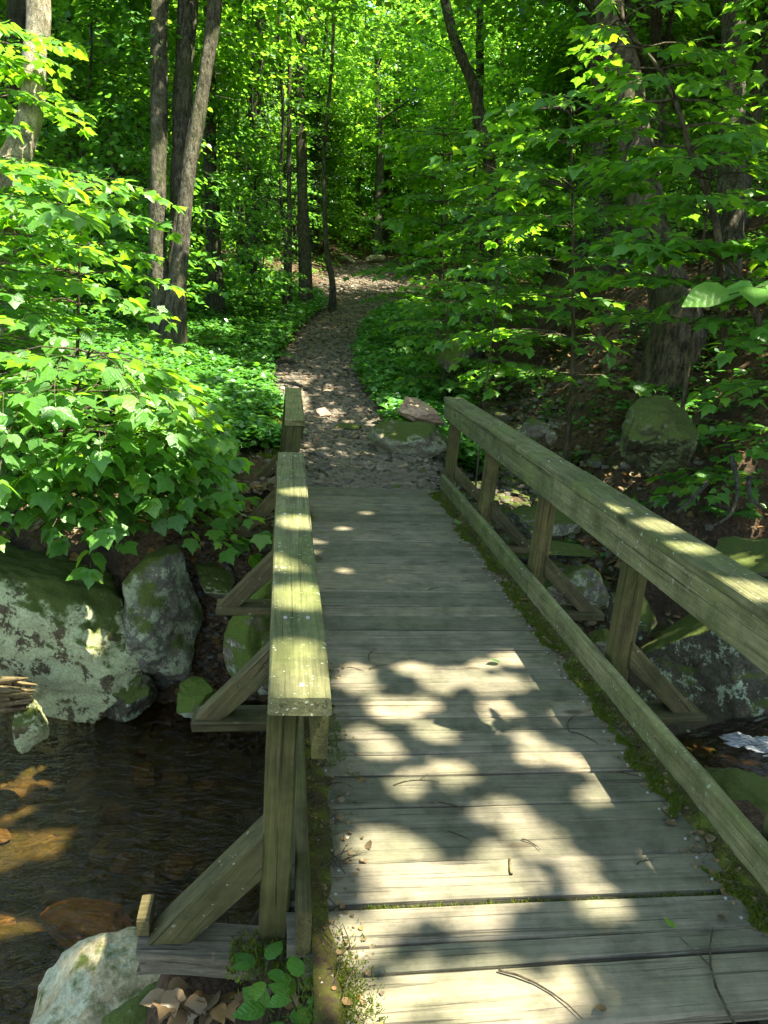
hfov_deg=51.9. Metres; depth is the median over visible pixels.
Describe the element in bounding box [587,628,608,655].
rock
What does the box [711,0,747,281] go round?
straight tree
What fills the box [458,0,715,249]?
forest tree
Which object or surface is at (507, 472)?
gully stone
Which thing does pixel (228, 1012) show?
dry leaf
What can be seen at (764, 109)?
young tree
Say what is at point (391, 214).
young tree
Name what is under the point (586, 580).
boulder
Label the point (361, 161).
forest tree
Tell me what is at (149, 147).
young tree
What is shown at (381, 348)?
verge plants
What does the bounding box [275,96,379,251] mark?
young tree
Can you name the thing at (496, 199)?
young tree
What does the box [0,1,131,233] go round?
young tree
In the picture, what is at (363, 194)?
young tree
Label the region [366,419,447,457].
boulder
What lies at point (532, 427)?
rock
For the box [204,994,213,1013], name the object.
dry leaf
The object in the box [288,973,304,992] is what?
dry leaf
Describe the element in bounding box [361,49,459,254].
young tree
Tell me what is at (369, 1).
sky
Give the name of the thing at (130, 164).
young tree
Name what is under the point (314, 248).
forest tree
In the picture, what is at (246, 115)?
hemlock
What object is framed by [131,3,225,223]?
hemlock
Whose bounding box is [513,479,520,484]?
gully stone
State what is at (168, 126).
hemlock
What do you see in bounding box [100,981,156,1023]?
rock
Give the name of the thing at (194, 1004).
dry leaf
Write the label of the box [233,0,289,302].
slim pole tree
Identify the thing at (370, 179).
young tree
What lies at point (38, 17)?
pale tree
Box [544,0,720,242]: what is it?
young tree
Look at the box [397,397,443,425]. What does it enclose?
slab
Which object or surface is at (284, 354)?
fern
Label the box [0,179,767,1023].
ground
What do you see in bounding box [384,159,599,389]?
maple sapling
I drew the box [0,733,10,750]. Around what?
streambed stone
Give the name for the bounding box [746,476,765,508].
root
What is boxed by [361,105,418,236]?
young tree
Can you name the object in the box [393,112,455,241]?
young tree
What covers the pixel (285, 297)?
slim pole tree
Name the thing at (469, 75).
leaning tree
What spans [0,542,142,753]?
boulder
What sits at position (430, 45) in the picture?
forest tree
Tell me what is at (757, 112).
forest tree
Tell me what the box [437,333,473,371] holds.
boulder
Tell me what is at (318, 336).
woods litter
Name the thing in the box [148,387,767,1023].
footbridge
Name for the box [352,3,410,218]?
forest tree
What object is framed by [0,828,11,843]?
streambed stone
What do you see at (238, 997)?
dry leaf
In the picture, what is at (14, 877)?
streambed stone
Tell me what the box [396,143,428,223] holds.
young tree
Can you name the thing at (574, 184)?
young tree
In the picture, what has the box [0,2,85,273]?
young tree
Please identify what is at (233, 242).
young tree
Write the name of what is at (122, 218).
maple sapling
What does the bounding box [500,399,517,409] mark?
gully stone
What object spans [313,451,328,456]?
path stone
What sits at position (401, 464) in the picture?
path stone
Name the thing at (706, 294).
hickory spray
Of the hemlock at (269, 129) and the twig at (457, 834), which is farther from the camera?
the hemlock at (269, 129)
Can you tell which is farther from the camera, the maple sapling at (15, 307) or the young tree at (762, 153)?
the young tree at (762, 153)
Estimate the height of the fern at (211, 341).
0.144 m
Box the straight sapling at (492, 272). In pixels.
[429,262,547,498]
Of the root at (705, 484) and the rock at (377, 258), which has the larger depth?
the rock at (377, 258)
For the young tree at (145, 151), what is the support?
on the ground at (120, 567)
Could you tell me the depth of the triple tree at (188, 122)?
11.49 m
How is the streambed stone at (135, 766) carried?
on the stream bed
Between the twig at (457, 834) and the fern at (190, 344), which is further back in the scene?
the fern at (190, 344)
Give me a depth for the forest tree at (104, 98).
17.56 m
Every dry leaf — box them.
[139,988,164,1007]
[152,1000,175,1019]
[159,1005,182,1023]
[160,985,185,1018]
[166,977,187,990]
[167,1008,187,1023]
[176,997,190,1016]
[182,990,194,1012]
[184,991,206,1022]
[184,1011,193,1023]
[193,990,207,1002]
[199,1012,218,1023]
[203,990,220,1010]
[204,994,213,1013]
[205,1007,212,1023]
[210,1002,226,1023]
[217,1000,240,1021]
[219,993,234,1002]
[229,991,237,998]
[232,991,243,1007]
[251,972,274,994]
[252,974,274,995]
[284,992,297,1009]
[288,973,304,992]
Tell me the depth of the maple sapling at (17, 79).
7.31 m
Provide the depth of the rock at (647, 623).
5.39 m
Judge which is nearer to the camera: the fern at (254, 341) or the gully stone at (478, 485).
the gully stone at (478, 485)
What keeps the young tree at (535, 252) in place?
on the ground at (120, 567)
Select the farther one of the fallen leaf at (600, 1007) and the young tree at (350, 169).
the young tree at (350, 169)
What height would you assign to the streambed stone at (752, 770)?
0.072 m
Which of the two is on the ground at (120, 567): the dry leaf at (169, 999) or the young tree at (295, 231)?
the young tree at (295, 231)
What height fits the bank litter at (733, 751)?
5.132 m
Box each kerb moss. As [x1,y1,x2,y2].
[304,510,387,1020]
[430,490,767,933]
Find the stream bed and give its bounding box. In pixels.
[0,677,767,1023]
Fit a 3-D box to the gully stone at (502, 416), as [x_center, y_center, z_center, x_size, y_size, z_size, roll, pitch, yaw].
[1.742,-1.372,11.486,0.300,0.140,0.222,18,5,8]
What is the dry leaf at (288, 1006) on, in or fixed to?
on the ground at (120, 567)
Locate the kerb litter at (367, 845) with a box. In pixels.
[305,501,383,1023]
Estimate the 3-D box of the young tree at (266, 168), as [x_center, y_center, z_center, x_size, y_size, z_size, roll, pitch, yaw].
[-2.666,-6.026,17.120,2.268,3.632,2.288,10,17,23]
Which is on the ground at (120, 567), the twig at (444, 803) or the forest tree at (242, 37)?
the forest tree at (242, 37)
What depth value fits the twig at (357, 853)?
2.34 m
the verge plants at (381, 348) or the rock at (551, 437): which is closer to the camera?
the rock at (551, 437)
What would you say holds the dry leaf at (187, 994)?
on the dry leaf
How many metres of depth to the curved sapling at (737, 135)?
6.58 m
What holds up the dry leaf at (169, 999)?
on the dry leaf at (181, 1016)
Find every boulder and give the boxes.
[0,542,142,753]
[30,927,160,1023]
[122,544,204,689]
[223,579,270,695]
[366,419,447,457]
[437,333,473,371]
[506,506,580,537]
[544,564,609,608]
[619,395,698,475]
[629,614,767,739]
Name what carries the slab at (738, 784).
on the ground at (120, 567)
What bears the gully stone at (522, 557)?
on the ground at (120, 567)
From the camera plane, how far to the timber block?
2.13 m
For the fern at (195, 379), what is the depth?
9.55 m
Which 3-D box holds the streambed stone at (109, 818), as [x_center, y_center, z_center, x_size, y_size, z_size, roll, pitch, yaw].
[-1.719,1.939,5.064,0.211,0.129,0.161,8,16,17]
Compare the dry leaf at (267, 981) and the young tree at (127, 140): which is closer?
the dry leaf at (267, 981)
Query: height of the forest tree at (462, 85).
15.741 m
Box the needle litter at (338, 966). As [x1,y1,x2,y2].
[299,502,767,997]
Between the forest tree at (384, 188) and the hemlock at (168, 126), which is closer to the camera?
the hemlock at (168, 126)
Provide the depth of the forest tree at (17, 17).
11.98 m
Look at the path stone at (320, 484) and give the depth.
6.94 m
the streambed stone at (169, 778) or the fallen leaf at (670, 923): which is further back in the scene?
the streambed stone at (169, 778)
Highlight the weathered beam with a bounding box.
[136,923,303,979]
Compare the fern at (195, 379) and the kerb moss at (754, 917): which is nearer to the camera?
the kerb moss at (754, 917)
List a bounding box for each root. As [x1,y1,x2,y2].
[674,480,708,513]
[713,456,739,525]
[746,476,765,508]
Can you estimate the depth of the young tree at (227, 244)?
18.14 m
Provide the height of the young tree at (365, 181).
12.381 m
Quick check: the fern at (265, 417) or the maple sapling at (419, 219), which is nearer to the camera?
the fern at (265, 417)
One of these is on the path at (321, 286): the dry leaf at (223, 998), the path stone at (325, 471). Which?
the path stone at (325, 471)
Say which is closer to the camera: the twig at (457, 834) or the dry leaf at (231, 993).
the dry leaf at (231, 993)
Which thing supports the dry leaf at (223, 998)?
on the ground at (120, 567)
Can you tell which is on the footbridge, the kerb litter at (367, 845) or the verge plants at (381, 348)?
the kerb litter at (367, 845)
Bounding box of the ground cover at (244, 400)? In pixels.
[6,241,328,469]
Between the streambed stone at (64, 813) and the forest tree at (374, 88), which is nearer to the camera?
the streambed stone at (64, 813)
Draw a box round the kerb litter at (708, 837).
[428,492,767,939]
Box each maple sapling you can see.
[0,20,111,307]
[0,160,148,475]
[0,171,199,424]
[0,346,253,553]
[0,430,272,589]
[138,410,235,482]
[342,126,527,349]
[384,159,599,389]
[389,279,513,400]
[429,83,686,461]
[551,150,767,471]
[645,239,767,511]
[655,0,767,278]
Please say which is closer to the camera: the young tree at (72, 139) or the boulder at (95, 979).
the boulder at (95, 979)
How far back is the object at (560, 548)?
6.72 m
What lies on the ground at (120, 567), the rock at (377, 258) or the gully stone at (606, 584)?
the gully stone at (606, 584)
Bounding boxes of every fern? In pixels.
[154,341,199,347]
[187,338,232,345]
[190,377,205,382]
[223,414,279,423]
[237,339,268,343]
[251,328,274,331]
[252,352,296,358]
[698,504,763,521]
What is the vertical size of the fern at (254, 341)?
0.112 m
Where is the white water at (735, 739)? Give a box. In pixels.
[718,732,767,756]
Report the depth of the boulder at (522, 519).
6.87 m
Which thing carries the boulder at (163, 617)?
in the stream water at (148, 816)
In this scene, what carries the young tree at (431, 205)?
on the ground at (120, 567)
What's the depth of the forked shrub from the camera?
6.14 m
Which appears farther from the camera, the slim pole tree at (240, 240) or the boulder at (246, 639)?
the slim pole tree at (240, 240)
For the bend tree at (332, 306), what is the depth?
19.94 m
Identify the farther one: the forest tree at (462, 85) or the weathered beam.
the forest tree at (462, 85)
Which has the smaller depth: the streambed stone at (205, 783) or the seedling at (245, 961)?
the seedling at (245, 961)
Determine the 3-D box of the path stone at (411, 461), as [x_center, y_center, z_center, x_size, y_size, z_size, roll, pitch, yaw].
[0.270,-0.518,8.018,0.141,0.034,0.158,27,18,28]
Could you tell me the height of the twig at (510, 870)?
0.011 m
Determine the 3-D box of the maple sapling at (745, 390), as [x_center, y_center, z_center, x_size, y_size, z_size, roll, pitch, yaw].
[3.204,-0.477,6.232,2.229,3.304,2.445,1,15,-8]
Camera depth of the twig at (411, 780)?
2.72 m
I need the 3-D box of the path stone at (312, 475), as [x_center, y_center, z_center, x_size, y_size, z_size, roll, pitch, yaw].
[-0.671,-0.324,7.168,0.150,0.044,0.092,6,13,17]
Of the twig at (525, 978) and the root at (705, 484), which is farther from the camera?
the root at (705, 484)
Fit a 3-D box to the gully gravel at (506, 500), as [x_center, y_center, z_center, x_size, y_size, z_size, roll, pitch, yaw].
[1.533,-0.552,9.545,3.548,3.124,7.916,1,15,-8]
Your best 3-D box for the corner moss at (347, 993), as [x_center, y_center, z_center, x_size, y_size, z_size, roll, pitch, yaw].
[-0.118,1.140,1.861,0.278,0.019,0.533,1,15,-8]
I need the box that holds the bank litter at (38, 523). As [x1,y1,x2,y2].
[0,399,203,598]
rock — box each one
[12,699,48,753]
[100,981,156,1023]
[106,673,157,723]
[176,676,216,717]
[338,255,355,263]
[365,254,385,262]
[434,329,463,336]
[518,417,549,438]
[545,428,557,445]
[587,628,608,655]
[605,592,656,642]
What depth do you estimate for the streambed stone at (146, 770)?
5.29 m
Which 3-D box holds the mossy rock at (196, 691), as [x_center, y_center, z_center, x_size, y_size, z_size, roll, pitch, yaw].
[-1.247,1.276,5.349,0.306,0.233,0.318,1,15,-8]
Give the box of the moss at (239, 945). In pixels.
[225,928,311,1000]
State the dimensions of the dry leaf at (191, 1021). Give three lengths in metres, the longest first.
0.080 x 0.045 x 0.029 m
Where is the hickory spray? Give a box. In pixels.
[682,281,767,306]
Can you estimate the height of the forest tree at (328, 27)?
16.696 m
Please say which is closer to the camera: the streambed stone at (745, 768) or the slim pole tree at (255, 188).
the streambed stone at (745, 768)
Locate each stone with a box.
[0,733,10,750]
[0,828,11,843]
[0,915,15,925]
[3,988,27,1010]
[5,868,22,881]
[25,783,48,801]
[53,809,70,823]
[94,873,110,883]
[100,802,132,823]
[101,891,125,905]
[110,852,140,875]
[131,762,153,789]
[139,761,152,778]
[142,869,159,886]
[162,767,187,784]
[165,853,195,881]
[193,780,217,792]
[306,473,318,479]
[311,481,330,486]
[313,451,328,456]
[314,408,331,416]
[318,465,332,472]
[322,469,337,473]
[329,402,339,406]
[333,423,361,430]
[340,477,353,483]
[393,460,408,469]
[403,458,415,463]
[471,481,480,489]
[474,394,487,400]
[481,401,496,405]
[482,407,497,415]
[494,412,513,421]
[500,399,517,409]
[501,475,515,485]
[504,469,517,477]
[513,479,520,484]
[514,553,528,561]
[551,560,565,570]
[565,557,584,565]
[586,456,605,468]
[602,578,610,590]
[607,435,620,442]
[693,746,713,755]
[733,763,750,771]
[746,766,757,773]
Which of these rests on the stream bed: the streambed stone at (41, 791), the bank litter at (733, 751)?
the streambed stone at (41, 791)
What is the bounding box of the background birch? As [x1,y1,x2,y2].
[587,0,613,287]
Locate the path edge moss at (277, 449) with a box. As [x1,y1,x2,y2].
[241,337,390,460]
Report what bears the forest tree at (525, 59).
on the ground at (120, 567)
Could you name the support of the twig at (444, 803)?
on the footbridge
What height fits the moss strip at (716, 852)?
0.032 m
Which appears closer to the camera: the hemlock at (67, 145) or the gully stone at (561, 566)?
the gully stone at (561, 566)
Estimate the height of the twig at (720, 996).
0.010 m
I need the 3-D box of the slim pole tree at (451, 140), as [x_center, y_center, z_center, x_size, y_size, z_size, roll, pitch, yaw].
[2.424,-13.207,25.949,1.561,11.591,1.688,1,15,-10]
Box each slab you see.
[39,897,133,948]
[195,561,235,599]
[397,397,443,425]
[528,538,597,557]
[703,767,767,812]
[715,536,767,579]
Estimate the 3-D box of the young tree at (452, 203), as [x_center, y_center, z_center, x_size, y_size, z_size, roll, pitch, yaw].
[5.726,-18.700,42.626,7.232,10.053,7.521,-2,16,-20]
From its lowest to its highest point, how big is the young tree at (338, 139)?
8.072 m
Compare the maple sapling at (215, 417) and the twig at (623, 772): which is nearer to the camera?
the twig at (623, 772)
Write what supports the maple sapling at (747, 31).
on the ground at (120, 567)
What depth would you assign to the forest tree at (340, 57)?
36.07 m
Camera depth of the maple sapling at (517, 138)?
7.87 m
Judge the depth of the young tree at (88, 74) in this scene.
12.89 m
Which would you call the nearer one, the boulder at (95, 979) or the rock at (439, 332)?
the boulder at (95, 979)
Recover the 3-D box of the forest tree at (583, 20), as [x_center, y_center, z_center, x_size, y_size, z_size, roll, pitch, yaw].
[8.091,-15.422,21.942,8.878,18.161,8.366,2,15,-6]
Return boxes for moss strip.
[303,716,347,1023]
[440,490,767,924]
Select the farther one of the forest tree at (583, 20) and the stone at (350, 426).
the forest tree at (583, 20)
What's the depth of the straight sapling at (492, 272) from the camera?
7.83 m
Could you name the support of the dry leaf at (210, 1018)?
on the ground at (120, 567)
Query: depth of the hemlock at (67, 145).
18.82 m
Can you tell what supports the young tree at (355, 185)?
on the ground at (120, 567)
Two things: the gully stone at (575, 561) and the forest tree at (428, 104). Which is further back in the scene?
the forest tree at (428, 104)
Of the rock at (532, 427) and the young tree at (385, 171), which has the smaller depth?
the rock at (532, 427)
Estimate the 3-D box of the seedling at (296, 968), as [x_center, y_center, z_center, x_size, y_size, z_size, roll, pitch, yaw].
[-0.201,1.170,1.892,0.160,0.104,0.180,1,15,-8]
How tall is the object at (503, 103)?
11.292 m
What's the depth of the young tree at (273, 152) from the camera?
31.52 m
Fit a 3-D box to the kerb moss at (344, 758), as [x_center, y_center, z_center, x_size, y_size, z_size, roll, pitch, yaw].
[-0.379,0.466,4.272,0.207,0.031,5.185,1,15,-8]
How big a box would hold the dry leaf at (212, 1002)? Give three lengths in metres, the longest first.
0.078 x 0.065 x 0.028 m
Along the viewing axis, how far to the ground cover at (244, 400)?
11.66 m
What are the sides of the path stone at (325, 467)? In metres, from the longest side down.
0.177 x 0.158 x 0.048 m
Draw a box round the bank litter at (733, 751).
[498,217,767,755]
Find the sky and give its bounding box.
[355,1,587,188]
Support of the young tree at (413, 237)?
on the ground at (120, 567)
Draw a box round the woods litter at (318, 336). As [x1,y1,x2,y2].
[35,180,766,355]
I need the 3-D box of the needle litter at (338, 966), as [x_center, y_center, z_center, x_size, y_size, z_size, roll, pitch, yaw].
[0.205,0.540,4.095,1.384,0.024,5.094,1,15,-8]
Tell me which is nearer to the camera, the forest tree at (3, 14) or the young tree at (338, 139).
the forest tree at (3, 14)
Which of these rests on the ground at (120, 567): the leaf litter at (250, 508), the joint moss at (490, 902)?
the leaf litter at (250, 508)
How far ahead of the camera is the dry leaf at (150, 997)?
2.03 m
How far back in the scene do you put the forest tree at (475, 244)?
34.98 m
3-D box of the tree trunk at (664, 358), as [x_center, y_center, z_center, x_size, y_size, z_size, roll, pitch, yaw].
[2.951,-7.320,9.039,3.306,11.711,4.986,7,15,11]
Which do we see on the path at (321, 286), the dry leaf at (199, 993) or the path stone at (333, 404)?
the path stone at (333, 404)
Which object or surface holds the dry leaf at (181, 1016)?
on the dry leaf
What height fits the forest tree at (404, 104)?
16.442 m
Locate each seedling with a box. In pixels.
[231,940,294,1000]
[232,978,313,1023]
[267,955,313,1023]
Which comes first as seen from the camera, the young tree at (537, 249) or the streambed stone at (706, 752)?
the streambed stone at (706, 752)
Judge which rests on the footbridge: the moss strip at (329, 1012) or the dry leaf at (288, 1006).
the moss strip at (329, 1012)
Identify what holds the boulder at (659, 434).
on the ground at (120, 567)
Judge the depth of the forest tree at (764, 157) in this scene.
24.15 m
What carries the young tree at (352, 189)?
on the ground at (120, 567)
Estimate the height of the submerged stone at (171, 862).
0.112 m
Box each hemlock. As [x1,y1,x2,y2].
[35,0,132,210]
[126,27,225,193]
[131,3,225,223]
[168,0,312,263]
[193,1,295,259]
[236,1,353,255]
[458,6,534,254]
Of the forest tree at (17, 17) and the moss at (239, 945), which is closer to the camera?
the moss at (239, 945)
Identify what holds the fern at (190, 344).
on the ground cover at (244, 400)
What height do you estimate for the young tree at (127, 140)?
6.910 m
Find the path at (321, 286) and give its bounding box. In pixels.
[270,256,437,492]
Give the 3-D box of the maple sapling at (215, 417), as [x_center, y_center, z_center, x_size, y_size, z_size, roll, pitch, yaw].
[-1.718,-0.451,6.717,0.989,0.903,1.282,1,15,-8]
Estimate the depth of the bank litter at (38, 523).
5.88 m
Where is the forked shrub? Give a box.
[594,228,767,326]
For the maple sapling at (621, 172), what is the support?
on the ground at (120, 567)
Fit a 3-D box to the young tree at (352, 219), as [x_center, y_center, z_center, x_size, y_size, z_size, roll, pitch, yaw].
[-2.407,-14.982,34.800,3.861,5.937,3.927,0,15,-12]
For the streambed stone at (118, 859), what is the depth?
4.62 m
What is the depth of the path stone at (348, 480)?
7.15 m
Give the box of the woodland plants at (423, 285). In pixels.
[37,169,764,331]
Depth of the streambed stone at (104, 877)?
4.56 m
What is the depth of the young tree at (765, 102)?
17.41 m
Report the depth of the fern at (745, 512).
6.74 m
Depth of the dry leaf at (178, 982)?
2.08 m
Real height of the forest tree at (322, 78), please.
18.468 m
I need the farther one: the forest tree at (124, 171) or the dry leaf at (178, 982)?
the forest tree at (124, 171)
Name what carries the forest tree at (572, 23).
on the ground at (120, 567)
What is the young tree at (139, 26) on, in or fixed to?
on the ground at (120, 567)
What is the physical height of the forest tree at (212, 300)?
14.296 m
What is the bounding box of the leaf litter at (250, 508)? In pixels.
[147,476,275,751]
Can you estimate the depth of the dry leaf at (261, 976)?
2.05 m
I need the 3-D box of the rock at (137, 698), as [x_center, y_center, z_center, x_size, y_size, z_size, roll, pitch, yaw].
[-1.776,1.293,5.429,0.437,0.292,0.246,-24,8,18]
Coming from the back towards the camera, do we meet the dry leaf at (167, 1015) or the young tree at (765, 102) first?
the young tree at (765, 102)
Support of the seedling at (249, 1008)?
on the ground at (120, 567)
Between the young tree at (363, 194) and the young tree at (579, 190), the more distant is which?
the young tree at (363, 194)
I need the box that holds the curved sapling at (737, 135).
[546,0,767,350]
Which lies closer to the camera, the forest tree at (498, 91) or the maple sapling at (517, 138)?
the maple sapling at (517, 138)
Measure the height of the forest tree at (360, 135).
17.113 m
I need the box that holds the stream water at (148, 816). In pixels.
[0,680,767,1023]
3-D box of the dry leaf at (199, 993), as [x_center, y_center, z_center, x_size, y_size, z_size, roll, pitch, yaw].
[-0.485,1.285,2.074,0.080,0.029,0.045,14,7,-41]
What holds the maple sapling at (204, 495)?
on the ground at (120, 567)
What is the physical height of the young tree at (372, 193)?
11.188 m
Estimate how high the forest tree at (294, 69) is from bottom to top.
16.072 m
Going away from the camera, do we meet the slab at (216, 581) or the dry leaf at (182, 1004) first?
the dry leaf at (182, 1004)
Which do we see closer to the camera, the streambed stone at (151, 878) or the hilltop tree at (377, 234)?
the streambed stone at (151, 878)
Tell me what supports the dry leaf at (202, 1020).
on the ground at (120, 567)
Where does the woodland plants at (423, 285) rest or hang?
on the ground at (120, 567)
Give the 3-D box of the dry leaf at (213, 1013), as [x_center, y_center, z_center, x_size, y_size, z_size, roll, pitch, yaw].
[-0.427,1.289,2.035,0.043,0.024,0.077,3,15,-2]
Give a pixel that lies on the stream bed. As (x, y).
(212, 841)
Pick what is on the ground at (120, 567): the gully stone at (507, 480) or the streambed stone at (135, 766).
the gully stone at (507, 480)
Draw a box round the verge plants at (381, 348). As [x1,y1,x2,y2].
[347,301,501,473]
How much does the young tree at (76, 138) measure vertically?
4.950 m
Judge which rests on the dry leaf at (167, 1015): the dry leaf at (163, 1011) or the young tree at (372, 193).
the dry leaf at (163, 1011)
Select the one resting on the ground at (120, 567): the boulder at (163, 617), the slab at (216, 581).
the slab at (216, 581)
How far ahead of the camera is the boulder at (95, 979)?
2.66 m
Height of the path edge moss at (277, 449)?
0.804 m
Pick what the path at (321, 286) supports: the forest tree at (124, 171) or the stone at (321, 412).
the stone at (321, 412)
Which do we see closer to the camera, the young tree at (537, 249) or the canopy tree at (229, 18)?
the canopy tree at (229, 18)
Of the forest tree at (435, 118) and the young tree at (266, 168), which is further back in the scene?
the forest tree at (435, 118)
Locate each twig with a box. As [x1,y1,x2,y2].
[314,782,344,784]
[343,850,364,861]
[393,774,436,784]
[429,801,463,809]
[442,831,471,841]
[498,969,581,1018]
[509,856,512,874]
[607,771,644,778]
[679,927,735,1023]
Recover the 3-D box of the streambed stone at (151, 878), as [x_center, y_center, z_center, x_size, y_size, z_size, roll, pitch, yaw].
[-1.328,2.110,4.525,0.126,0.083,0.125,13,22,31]
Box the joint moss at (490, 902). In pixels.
[360,890,731,909]
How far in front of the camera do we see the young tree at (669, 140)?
18.52 m
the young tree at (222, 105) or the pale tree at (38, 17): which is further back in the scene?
the young tree at (222, 105)
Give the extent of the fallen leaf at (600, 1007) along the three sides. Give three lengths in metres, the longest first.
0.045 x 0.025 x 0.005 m
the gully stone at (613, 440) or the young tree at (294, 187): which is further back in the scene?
the young tree at (294, 187)
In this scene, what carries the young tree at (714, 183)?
on the ground at (120, 567)
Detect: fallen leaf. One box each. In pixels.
[595,1004,606,1010]
[664,918,675,927]
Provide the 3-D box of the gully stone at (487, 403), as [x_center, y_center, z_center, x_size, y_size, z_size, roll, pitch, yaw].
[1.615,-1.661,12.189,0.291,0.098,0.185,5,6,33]
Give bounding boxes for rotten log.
[0,676,37,713]
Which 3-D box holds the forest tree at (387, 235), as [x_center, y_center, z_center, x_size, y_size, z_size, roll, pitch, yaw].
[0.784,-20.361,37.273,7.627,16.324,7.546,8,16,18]
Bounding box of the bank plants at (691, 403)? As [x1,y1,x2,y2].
[531,230,767,731]
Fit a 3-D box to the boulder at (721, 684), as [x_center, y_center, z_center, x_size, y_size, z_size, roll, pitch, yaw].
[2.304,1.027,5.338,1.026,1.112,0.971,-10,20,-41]
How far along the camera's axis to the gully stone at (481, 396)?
12.54 m
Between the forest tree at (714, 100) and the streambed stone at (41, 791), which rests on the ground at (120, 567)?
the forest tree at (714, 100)
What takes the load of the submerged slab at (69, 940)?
on the stream bed
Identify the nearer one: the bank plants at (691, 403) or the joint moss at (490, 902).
the joint moss at (490, 902)
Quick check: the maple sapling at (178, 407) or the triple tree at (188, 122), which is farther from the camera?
the triple tree at (188, 122)
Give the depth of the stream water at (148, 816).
4.53 m
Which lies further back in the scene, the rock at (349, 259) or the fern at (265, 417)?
the rock at (349, 259)
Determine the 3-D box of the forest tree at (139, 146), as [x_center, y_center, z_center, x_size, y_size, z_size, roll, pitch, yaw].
[-6.008,-14.202,18.917,7.487,15.859,7.330,12,18,30]
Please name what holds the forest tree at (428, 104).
on the ground at (120, 567)
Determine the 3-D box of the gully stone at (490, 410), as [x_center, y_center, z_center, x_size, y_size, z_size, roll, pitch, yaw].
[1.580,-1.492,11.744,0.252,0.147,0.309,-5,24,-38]
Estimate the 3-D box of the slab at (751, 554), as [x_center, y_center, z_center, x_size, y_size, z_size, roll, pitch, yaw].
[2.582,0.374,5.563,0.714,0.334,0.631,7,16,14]
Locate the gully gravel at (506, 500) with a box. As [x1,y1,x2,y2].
[359,340,716,754]
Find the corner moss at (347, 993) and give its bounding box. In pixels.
[280,911,385,1023]
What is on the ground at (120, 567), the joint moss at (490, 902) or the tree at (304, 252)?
the tree at (304, 252)
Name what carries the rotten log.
on the rock at (30, 728)
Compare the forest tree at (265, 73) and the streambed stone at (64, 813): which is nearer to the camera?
the streambed stone at (64, 813)
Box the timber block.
[136,894,154,936]
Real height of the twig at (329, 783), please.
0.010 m
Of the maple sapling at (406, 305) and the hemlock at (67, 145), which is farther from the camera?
the hemlock at (67, 145)
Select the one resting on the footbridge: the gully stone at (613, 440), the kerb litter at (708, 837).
the kerb litter at (708, 837)
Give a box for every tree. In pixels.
[0,0,27,259]
[0,0,50,418]
[0,0,215,294]
[0,0,235,254]
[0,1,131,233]
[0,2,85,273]
[0,2,108,105]
[0,4,67,24]
[31,0,252,307]
[35,54,110,203]
[42,0,194,247]
[51,0,306,255]
[57,16,171,207]
[58,40,169,228]
[67,4,231,246]
[80,0,248,29]
[89,0,352,316]
[110,5,202,242]
[110,145,198,267]
[123,0,426,275]
[123,119,171,198]
[132,78,253,275]
[143,1,316,239]
[148,0,222,358]
[149,79,292,313]
[169,151,223,242]
[191,76,245,246]
[196,143,311,310]
[200,0,308,215]
[224,6,385,222]
[224,69,314,216]
[229,8,248,280]
[232,0,424,236]
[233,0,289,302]
[233,109,322,256]
[235,0,767,273]
[241,0,337,212]
[262,52,384,251]
[264,0,310,311]
[267,0,401,253]
[267,3,390,225]
[268,42,368,225]
[269,10,374,225]
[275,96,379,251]
[283,38,373,218]
[284,42,386,224]
[286,1,291,303]
[286,129,369,236]
[293,0,430,250]
[295,7,313,302]
[309,0,352,312]
[328,0,457,255]
[329,0,454,241]
[334,14,391,226]
[337,1,457,246]
[345,150,374,204]
[346,73,403,214]
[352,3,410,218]
[359,4,534,255]
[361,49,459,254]
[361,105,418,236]
[364,0,588,314]
[367,0,453,240]
[371,2,437,254]
[382,1,501,257]
[387,5,531,234]
[390,63,505,261]
[391,0,564,138]
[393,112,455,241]
[396,5,512,252]
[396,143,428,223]
[400,0,551,246]
[404,150,462,242]
[413,0,583,265]
[420,88,530,253]
[433,14,569,252]
[440,0,496,370]
[441,10,464,285]
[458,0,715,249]
[465,0,634,270]
[468,42,622,274]
[473,0,721,119]
[476,121,578,276]
[494,85,583,283]
[496,21,613,246]
[498,0,763,262]
[518,98,579,246]
[523,2,763,149]
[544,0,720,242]
[549,19,678,231]
[558,1,720,254]
[568,81,591,148]
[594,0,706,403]
[660,7,757,191]
[662,3,767,226]
[673,2,767,191]
[678,1,763,202]
[690,2,719,196]
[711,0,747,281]
[744,2,767,226]
[746,0,767,185]
[749,70,767,188]
[758,84,767,169]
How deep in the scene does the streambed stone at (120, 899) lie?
4.34 m
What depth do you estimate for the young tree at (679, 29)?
12.38 m
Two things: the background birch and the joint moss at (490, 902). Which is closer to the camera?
the joint moss at (490, 902)

